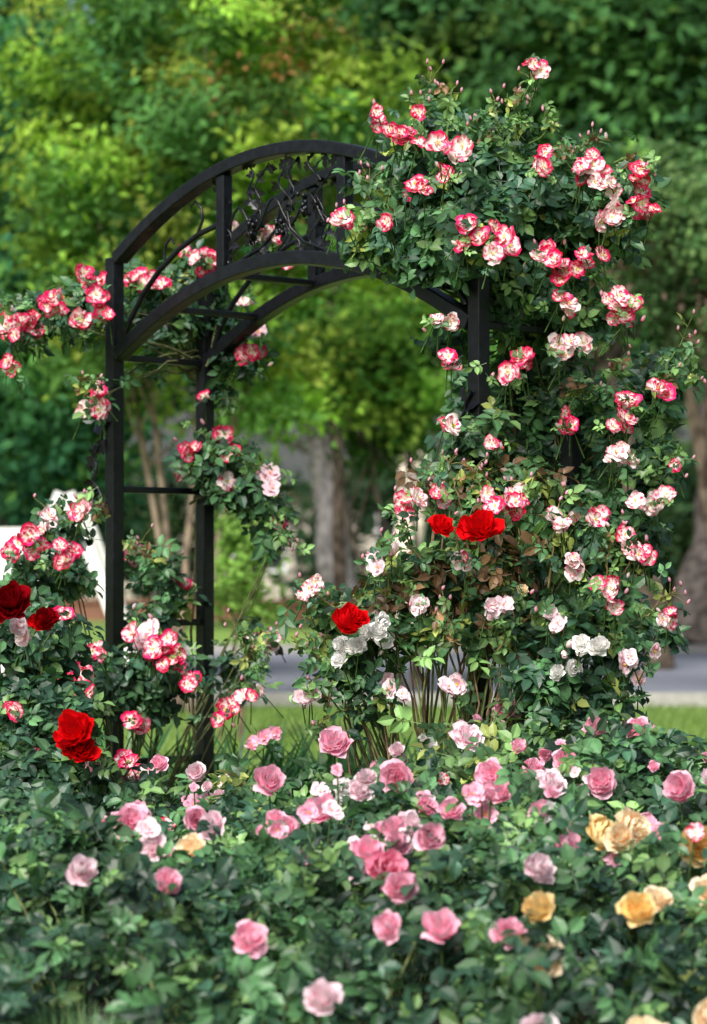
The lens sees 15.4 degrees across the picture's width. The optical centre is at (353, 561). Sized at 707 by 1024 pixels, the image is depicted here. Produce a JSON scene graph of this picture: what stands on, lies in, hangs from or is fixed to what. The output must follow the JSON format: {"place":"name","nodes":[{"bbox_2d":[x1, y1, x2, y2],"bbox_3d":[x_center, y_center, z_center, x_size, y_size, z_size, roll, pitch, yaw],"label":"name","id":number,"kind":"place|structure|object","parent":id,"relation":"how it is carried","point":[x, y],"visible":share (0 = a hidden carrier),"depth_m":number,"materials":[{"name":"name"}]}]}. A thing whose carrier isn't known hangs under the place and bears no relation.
{"place":"outdoors","nodes":[
{"label":"outdoors","id":0,"kind":"place"},
{"bbox_2d":[7,998,215,1023],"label":"ornamental grass","id":1,"kind":"object","parent":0,"point":[74,1022],"depth_m":4.73,"materials":[{"name":"green plant"}]},
{"bbox_2d":[77,712,227,799],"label":"agapanthus plant","id":2,"kind":"object","parent":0,"point":[161,741],"visible":0.02,"depth_m":10.00,"materials":[{"name":"green plant"}]},
{"bbox_2d":[82,484,547,598],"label":"walls","id":3,"kind":"structure","parent":0,"point":[367,546],"depth_m":64.00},
{"bbox_2d":[232,515,377,572],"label":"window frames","id":4,"kind":"structure","parent":3,"relation":"attached to","point":[285,563],"depth_m":63.94,"materials":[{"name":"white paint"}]},
{"bbox_2d":[256,514,425,569],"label":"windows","id":5,"kind":"structure","parent":3,"relation":"attached to","point":[272,567],"depth_m":63.98,"materials":[{"name":"glass"}]},
{"bbox_2d":[124,408,605,483],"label":"roof","id":6,"kind":"structure","parent":3,"relation":"on","point":[289,460],"depth_m":65.03,"materials":[{"name":"tile"}]},
{"bbox_2d":[55,894,632,1023],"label":"garden bed soil","id":7,"kind":"structure","parent":0,"point":[103,1005],"depth_m":7.04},
{"bbox_2d":[0,950,50,1023],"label":"rose bush","id":8,"kind":"object","parent":7,"relation":"on","point":[18,999],"visible":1,"depth_m":4.65,"materials":[{"name":"green plant"}]},
{"bbox_2d":[0,764,184,1023],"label":"rose bush","id":9,"kind":"object","parent":7,"relation":"on","point":[33,814],"visible":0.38,"depth_m":5.67,"materials":[{"name":"green plant"}]},
{"bbox_2d":[0,493,190,981],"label":"rose bush","id":10,"kind":"object","parent":7,"relation":"on","point":[46,722],"visible":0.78,"depth_m":7.05,"materials":[{"name":"green plant"}]},
{"bbox_2d":[0,753,206,990],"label":"rose bush","id":11,"kind":"object","parent":7,"relation":"on","point":[195,772],"visible":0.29,"depth_m":6.90,"materials":[{"name":"green plant"}]},
{"bbox_2d":[0,214,314,802],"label":"climbing rose","id":12,"kind":"object","parent":7,"relation":"on","point":[149,681],"visible":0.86,"depth_m":8.59,"materials":[{"name":"green plant"}]},
{"bbox_2d":[0,815,408,1023],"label":"rose bush","id":13,"kind":"object","parent":7,"relation":"on","point":[142,891],"visible":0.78,"depth_m":5.20,"materials":[{"name":"green plant"}]},
{"bbox_2d":[124,716,317,807],"bbox_3d":[-0.561,0.872,9.636,1.066,0.657,1.117,0,0,35],"label":"agapanthus plant","id":14,"kind":"object","parent":7,"relation":"on","point":[178,749],"visible":0.06,"depth_m":9.49,"materials":[{"name":"green plant"}]},
{"bbox_2d":[135,716,310,823],"bbox_3d":[-0.448,0.864,9.094,0.936,0.672,1.026,0,0,19],"label":"agapanthus plant","id":15,"kind":"object","parent":7,"relation":"on","point":[265,758],"visible":0.08,"depth_m":9.20,"materials":[{"name":"green plant"}]},
{"bbox_2d":[146,711,406,796],"bbox_3d":[-0.285,0.873,9.420,0.989,0.655,0.991,0,0,0],"label":"agapanthus plant","id":16,"kind":"object","parent":7,"relation":"on","point":[291,774],"visible":0.09,"depth_m":9.49,"materials":[{"name":"green plant"}]},
{"bbox_2d":[104,848,465,1023],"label":"rose bush","id":17,"kind":"object","parent":7,"relation":"on","point":[319,981],"visible":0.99,"depth_m":4.81,"materials":[{"name":"green plant"}]},
{"bbox_2d":[214,720,413,823],"bbox_3d":[-0.060,0.866,9.329,1.092,0.669,1.028,0,0,0],"label":"agapanthus plant","id":18,"kind":"object","parent":7,"relation":"on","point":[330,761],"visible":0.05,"depth_m":9.30,"materials":[{"name":"green plant"}]},
{"bbox_2d":[162,742,488,1023],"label":"rose bush","id":19,"kind":"object","parent":7,"relation":"on","point":[417,825],"visible":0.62,"depth_m":5.84,"materials":[{"name":"green plant"}]},
{"bbox_2d":[216,710,443,773],"bbox_3d":[-0.088,0.863,9.774,1.062,0.674,1.102,0,0,-34],"label":"agapanthus plant","id":20,"kind":"object","parent":7,"relation":"on","point":[351,750],"visible":0.03,"depth_m":9.87,"materials":[{"name":"green plant"}]},
{"bbox_2d":[245,708,418,795],"bbox_3d":[0.086,0.869,9.546,1.023,0.662,1.046,0,0,37],"label":"agapanthus plant","id":21,"kind":"object","parent":7,"relation":"on","point":[344,764],"visible":0.06,"depth_m":9.60,"materials":[{"name":"green plant"}]},
{"bbox_2d":[84,140,580,954],"bbox_3d":[-0.116,-0.016,8.163,0.474,2.532,1.813,0,0,-44],"label":"garden arbor","id":22,"kind":"object","parent":7,"relation":"on","point":[318,258],"visible":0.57,"depth_m":8.40,"materials":[{"name":"black paint"}]},
{"bbox_2d":[199,689,548,1010],"bbox_3d":[0.040,0.769,6.928,0.971,0.870,1.099,0,0,0],"label":"rose bush","id":23,"kind":"object","parent":7,"relation":"on","point":[481,741],"visible":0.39,"depth_m":6.82,"materials":[{"name":"green plant"}]},
{"bbox_2d":[277,448,691,998],"bbox_3d":[0.375,0.444,7.279,1.175,1.519,0.767,0,0,0],"label":"shrub rose","id":24,"kind":"object","parent":7,"relation":"on","point":[520,509],"visible":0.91,"depth_m":7.12,"materials":[{"name":"green plant"}]},
{"bbox_2d":[326,53,706,937],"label":"climbing rose","id":25,"kind":"object","parent":7,"relation":"on","point":[512,223],"visible":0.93,"depth_m":7.44,"materials":[{"name":"green plant"}]},
{"bbox_2d":[421,824,706,1023],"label":"rose bush","id":26,"kind":"object","parent":7,"relation":"on","point":[524,977],"visible":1,"depth_m":4.81,"materials":[{"name":"green plant"}]},
{"bbox_2d":[426,738,706,1023],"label":"rose bush","id":27,"kind":"object","parent":7,"relation":"on","point":[583,844],"visible":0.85,"depth_m":5.57,"materials":[{"name":"green plant"}]},
{"bbox_2d":[523,707,706,989],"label":"rose bush","id":28,"kind":"object","parent":7,"relation":"on","point":[631,730],"visible":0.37,"depth_m":6.61,"materials":[{"name":"green plant"}]},
{"bbox_2d":[624,734,706,926],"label":"rose bush","id":29,"kind":"object","parent":7,"relation":"on","point":[696,802],"visible":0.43,"depth_m":6.33,"materials":[{"name":"green plant"}]},
{"bbox_2d":[644,873,706,1013],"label":"rose bush","id":30,"kind":"object","parent":7,"relation":"on","point":[696,881],"visible":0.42,"depth_m":5.09,"materials":[{"name":"green plant"}]},
{"bbox_2d":[0,621,706,823],"bbox_3d":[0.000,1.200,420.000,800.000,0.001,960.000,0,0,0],"label":"ground","id":31,"kind":"structure","parent":0,"point":[221,632],"depth_m":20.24,"materials":[{"name":"green plant"}]},
{"bbox_2d":[0,490,136,675],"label":"frame sign","id":32,"kind":"object","parent":31,"relation":"on","point":[94,554],"visible":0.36,"depth_m":19.94,"materials":[{"name":"white paint"}]},
{"bbox_2d":[0,0,453,714],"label":"crepe myrtle tree","id":33,"kind":"object","parent":31,"relation":"on","point":[154,138],"visible":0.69,"depth_m":20.01,"materials":[{"name":"green plant"}]},
{"bbox_2d":[187,451,300,740],"bbox_3d":[-0.712,0.227,17.513,0.783,1.950,0.968,0,0,0],"label":"privet sapling","id":34,"kind":"object","parent":31,"relation":"on","point":[239,575],"visible":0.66,"depth_m":17.41,"materials":[{"name":"green plant"}]},
{"bbox_2d":[1,0,589,599],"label":"broadleaf tree","id":35,"kind":"object","parent":31,"relation":"on","point":[321,478],"visible":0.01,"depth_m":43.69,"materials":[{"name":"green plant"}]},
{"bbox_2d":[129,0,477,622],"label":"eucalyptus tree","id":36,"kind":"object","parent":31,"relation":"on","point":[421,524],"depth_m":42.31,"materials":[{"name":"green plant"}]},
{"bbox_2d":[0,0,703,544],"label":"distant trees","id":37,"kind":"object","parent":31,"relation":"on","point":[658,424],"visible":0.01,"depth_m":74.92,"materials":[{"name":"green plant"}]},
{"bbox_2d":[16,430,697,609],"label":"hedge","id":38,"kind":"object","parent":31,"relation":"on","point":[678,550],"visible":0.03,"depth_m":57.44,"materials":[{"name":"green plant"}]},
{"bbox_2d":[65,599,671,620],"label":"brick garden edging","id":39,"kind":"object","parent":31,"relation":"on","point":[94,610],"depth_m":53.00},
{"bbox_2d":[568,16,706,643],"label":"broadleaf tree","id":40,"kind":"object","parent":31,"relation":"on","point":[692,574],"visible":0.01,"depth_m":37.29,"materials":[{"name":"brown plant"}]},
{"bbox_2d":[53,0,689,469],"label":"sky","id":41,"kind":"structure","parent":0,"point":[683,437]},
{"bbox_2d":[55,653,706,691],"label":"road","id":42,"kind":"structure","parent":0,"point":[688,673],"depth_m":27.93,"materials":[{"name":"grey asphalt"}]},
{"bbox_2d":[0,0,240,676],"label":"broadleaf tree","id":43,"kind":"object","parent":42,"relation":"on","point":[44,454],"visible":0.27,"depth_m":25.20,"materials":[{"name":"green plant"}]},
{"bbox_2d":[186,4,445,593],"bbox_3d":[-0.217,-2.705,30.020,3.444,7.826,3.209,0,0,0],"label":"young maple tree","id":44,"kind":"object","parent":42,"relation":"on","point":[339,552],"visible":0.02,"depth_m":29.93,"materials":[{"name":"green plant"}]},
{"bbox_2d":[231,207,519,686],"bbox_3d":[0.334,-1.159,25.138,2.976,4.740,2.882,0,0,-21],"label":"crepe myrtle tree","id":45,"kind":"object","parent":42,"relation":"on","point":[396,390],"visible":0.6,"depth_m":24.40,"materials":[{"name":"green plant"}]},
{"bbox_2d":[87,644,706,706],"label":"kerb","id":46,"kind":"structure","parent":42,"relation":"on","point":[276,698],"depth_m":21.62,"materials":[{"name":"concrete"}]},
{"bbox_2d":[273,0,706,669],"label":"broadleaf tree","id":47,"kind":"object","parent":42,"relation":"on","point":[497,44],"visible":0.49,"depth_m":27.95,"materials":[{"name":"green plant"}]},
{"bbox_2d":[581,127,706,543],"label":"photinia tree","id":48,"kind":"object","parent":42,"relation":"on","point":[683,295],"visible":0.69,"depth_m":22.76,"materials":[{"name":"green plant"}]},
{"bbox_2d":[327,721,454,821],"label":"agapanthus plant","id":49,"kind":"object","parent":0,"point":[405,744],"visible":0.01,"depth_m":9.75,"materials":[{"name":"green plant"}]}
]}

